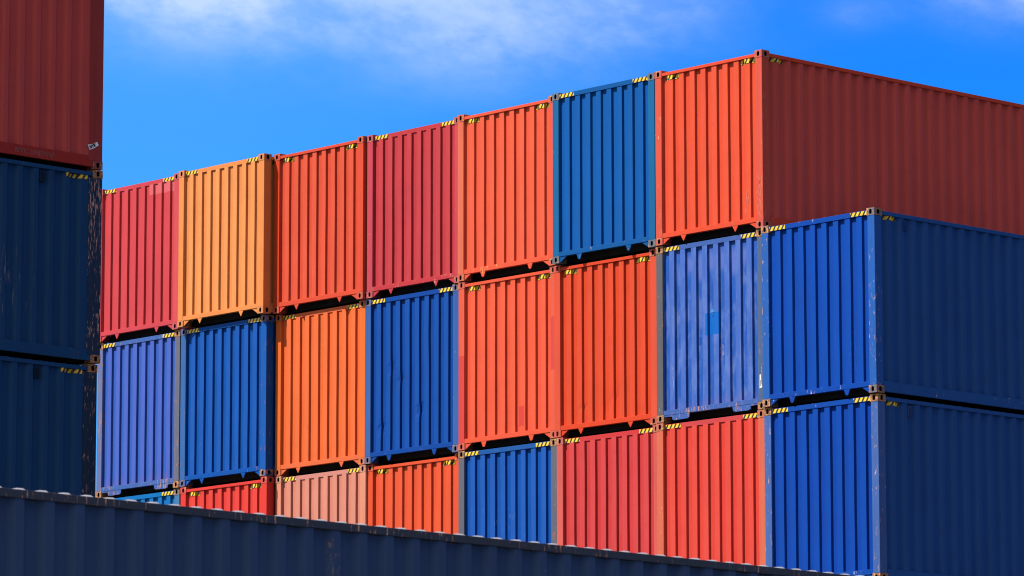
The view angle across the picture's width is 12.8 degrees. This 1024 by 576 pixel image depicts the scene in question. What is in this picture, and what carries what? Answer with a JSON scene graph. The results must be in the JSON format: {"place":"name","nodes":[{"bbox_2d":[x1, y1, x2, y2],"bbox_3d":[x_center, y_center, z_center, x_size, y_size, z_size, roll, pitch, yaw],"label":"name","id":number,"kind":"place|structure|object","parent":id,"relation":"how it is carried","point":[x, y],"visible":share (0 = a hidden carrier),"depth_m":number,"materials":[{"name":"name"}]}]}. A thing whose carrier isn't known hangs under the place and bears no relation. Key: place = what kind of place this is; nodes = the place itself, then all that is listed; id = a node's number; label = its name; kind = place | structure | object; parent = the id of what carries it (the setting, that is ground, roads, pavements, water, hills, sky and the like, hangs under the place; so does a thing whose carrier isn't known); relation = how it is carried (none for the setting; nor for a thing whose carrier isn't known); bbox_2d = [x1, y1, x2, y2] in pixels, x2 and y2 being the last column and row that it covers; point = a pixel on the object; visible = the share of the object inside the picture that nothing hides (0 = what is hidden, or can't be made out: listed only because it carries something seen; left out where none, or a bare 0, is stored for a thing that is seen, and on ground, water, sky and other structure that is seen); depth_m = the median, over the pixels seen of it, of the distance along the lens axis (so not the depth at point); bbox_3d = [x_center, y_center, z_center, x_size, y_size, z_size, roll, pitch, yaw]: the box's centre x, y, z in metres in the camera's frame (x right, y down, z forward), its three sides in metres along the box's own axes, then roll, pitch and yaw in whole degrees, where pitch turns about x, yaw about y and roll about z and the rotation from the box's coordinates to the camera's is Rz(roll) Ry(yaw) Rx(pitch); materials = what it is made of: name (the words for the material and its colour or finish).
{"place":"outdoors","nodes":[
{"label":"outdoors","id":0,"kind":"place"},
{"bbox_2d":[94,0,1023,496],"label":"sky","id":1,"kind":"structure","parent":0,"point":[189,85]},
{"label":"shipping container","id":2,"kind":"object","parent":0,"visible":0},
{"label":"shipping container","id":3,"kind":"object","parent":2,"relation":"on","visible":0},
{"bbox_2d":[114,488,180,505],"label":"shipping container","id":4,"kind":"object","parent":3,"relation":"on","point":[170,497],"visible":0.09,"depth_m":83.67,"materials":[{"name":"metal"}]},
{"bbox_2d":[96,330,199,497],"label":"shipping container","id":5,"kind":"object","parent":4,"relation":"on","point":[138,417],"visible":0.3,"depth_m":84.40,"materials":[{"name":"metal"}]},
{"bbox_2d":[100,173,194,342],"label":"shipping container","id":6,"kind":"object","parent":5,"relation":"on","point":[139,259],"visible":0.2,"depth_m":84.81,"materials":[{"name":"metal"}]},
{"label":"shipping container","id":7,"kind":"object","parent":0,"visible":0},
{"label":"shipping container","id":8,"kind":"object","parent":7,"relation":"on","visible":0},
{"bbox_2d":[180,476,275,515],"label":"shipping container","id":9,"kind":"object","parent":8,"relation":"on","point":[256,496],"visible":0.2,"depth_m":82.01,"materials":[{"name":"metal"}]},
{"bbox_2d":[179,315,292,487],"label":"shipping container","id":10,"kind":"object","parent":9,"relation":"on","point":[227,404],"visible":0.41,"depth_m":82.53,"materials":[{"name":"metal"}]},
{"bbox_2d":[177,153,289,327],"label":"shipping container","id":11,"kind":"object","parent":10,"relation":"on","point":[226,248],"visible":0.3,"depth_m":82.84,"materials":[{"name":"metal"}]},
{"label":"shipping container","id":12,"kind":"object","parent":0,"visible":0},
{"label":"shipping container","id":13,"kind":"object","parent":12,"relation":"on","visible":0},
{"bbox_2d":[275,465,366,524],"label":"shipping container","id":14,"kind":"object","parent":13,"relation":"on","point":[336,496],"visible":0.18,"depth_m":80.50,"materials":[{"name":"metal"}]},
{"bbox_2d":[274,300,384,476],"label":"shipping container","id":15,"kind":"object","parent":14,"relation":"on","point":[320,397],"visible":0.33,"depth_m":80.98,"materials":[{"name":"metal"}]},
{"bbox_2d":[273,136,376,314],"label":"shipping container","id":16,"kind":"object","parent":15,"relation":"on","point":[320,228],"visible":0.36,"depth_m":81.30,"materials":[{"name":"metal"}]},
{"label":"shipping container","id":17,"kind":"object","parent":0,"visible":0},
{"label":"shipping container","id":18,"kind":"object","parent":17,"relation":"on","visible":0},
{"bbox_2d":[367,453,457,533],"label":"shipping container","id":19,"kind":"object","parent":18,"relation":"on","point":[419,495],"visible":0.25,"depth_m":78.85,"materials":[{"name":"metal"}]},
{"bbox_2d":[364,284,458,464],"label":"shipping container","id":20,"kind":"object","parent":19,"relation":"on","point":[411,377],"visible":0.24,"depth_m":79.19,"materials":[{"name":"metal"}]},
{"bbox_2d":[366,117,474,298],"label":"shipping container","id":21,"kind":"object","parent":20,"relation":"on","point":[412,210],"visible":0.28,"depth_m":79.61,"materials":[{"name":"metal"}]},
{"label":"shipping container","id":22,"kind":"object","parent":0,"visible":0},
{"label":"shipping container","id":23,"kind":"object","parent":22,"relation":"on","visible":0},
{"bbox_2d":[458,439,556,543],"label":"shipping container","id":24,"kind":"object","parent":23,"relation":"on","point":[508,493],"visible":0.27,"depth_m":76.90,"materials":[{"name":"metal"}]},
{"bbox_2d":[458,266,569,450],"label":"shipping container","id":25,"kind":"object","parent":24,"relation":"on","point":[506,361],"visible":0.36,"depth_m":77.34,"materials":[{"name":"metal"}]},
{"bbox_2d":[457,96,572,281],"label":"shipping container","id":26,"kind":"object","parent":25,"relation":"on","point":[505,192],"visible":0.31,"depth_m":77.79,"materials":[{"name":"metal"}]},
{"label":"shipping container","id":27,"kind":"object","parent":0,"visible":0},
{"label":"shipping container","id":28,"kind":"object","parent":27,"relation":"on","visible":0},
{"bbox_2d":[556,425,657,554],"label":"shipping container","id":29,"kind":"object","parent":28,"relation":"on","point":[606,491],"visible":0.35,"depth_m":75.12,"materials":[{"name":"metal"}]},
{"bbox_2d":[554,248,673,437],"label":"shipping container","id":30,"kind":"object","parent":29,"relation":"on","point":[605,346],"visible":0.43,"depth_m":75.60,"materials":[{"name":"metal"}]},
{"bbox_2d":[552,73,670,264],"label":"shipping container","id":31,"kind":"object","parent":30,"relation":"on","point":[604,186],"visible":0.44,"depth_m":75.94,"materials":[{"name":"metal"}]},
{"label":"shipping container","id":32,"kind":"object","parent":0,"visible":0},
{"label":"shipping container","id":33,"kind":"object","parent":32,"relation":"on","visible":0},
{"bbox_2d":[656,410,765,565],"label":"shipping container","id":34,"kind":"object","parent":33,"relation":"on","point":[710,489],"visible":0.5,"depth_m":73.26,"materials":[{"name":"metal"}]},
{"bbox_2d":[656,229,779,423],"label":"shipping container","id":35,"kind":"object","parent":34,"relation":"on","point":[709,330],"visible":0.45,"depth_m":73.75,"materials":[{"name":"metal"}]},
{"bbox_2d":[654,49,1023,246],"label":"shipping container","id":36,"kind":"object","parent":35,"relation":"on","point":[756,140],"visible":0.91,"depth_m":74.63,"materials":[{"name":"metal"}]},
{"bbox_3d":[-11.385,7.830,63.414,12.192,2.896,2.438,8,-12,-42],"label":"shipping container","id":37,"kind":"object","parent":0,"visible":0},
{"bbox_3d":[-11.388,4.955,63.871,12.192,2.896,2.438,8,-12,-42],"label":"shipping container","id":38,"kind":"object","parent":37,"relation":"on","visible":0},
{"bbox_2d":[0,356,97,496],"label":"shipping container","id":39,"kind":"object","parent":38,"relation":"on","point":[47,426],"visible":0.73,"depth_m":67.10,"materials":[{"name":"metal"}]},
{"bbox_2d":[0,158,102,364],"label":"shipping container","id":40,"kind":"object","parent":39,"relation":"on","point":[50,257],"visible":0.91,"depth_m":67.44,"materials":[{"name":"metal"}]},
{"bbox_2d":[0,0,103,170],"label":"shipping container","id":41,"kind":"object","parent":40,"relation":"on","point":[51,80],"visible":0.85,"depth_m":67.86,"materials":[{"name":"metal"}]},
{"label":"ground","id":42,"kind":"structure","parent":0,"visible":0},
{"bbox_3d":[-1.276,6.322,35.450,2.438,2.896,12.192,-9,-13,44],"label":"shipping container","id":43,"kind":"object","parent":42,"relation":"on","visible":0},
{"bbox_2d":[0,486,863,575],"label":"shipping container","id":44,"kind":"object","parent":43,"relation":"on","point":[44,533],"visible":1,"depth_m":33.78,"materials":[{"name":"metal"}]},
{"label":"shipping container","id":45,"kind":"object","parent":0,"visible":0},
{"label":"shipping container","id":46,"kind":"object","parent":45,"relation":"on","visible":0},
{"bbox_2d":[764,393,1023,575],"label":"shipping container","id":47,"kind":"object","parent":46,"relation":"on","point":[877,484],"visible":0.98,"depth_m":71.48,"materials":[{"name":"metal"}]},
{"bbox_2d":[761,207,1023,414],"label":"shipping container","id":48,"kind":"object","parent":47,"relation":"on","point":[868,301],"visible":0.98,"depth_m":71.94,"materials":[{"name":"metal"}]}
]}

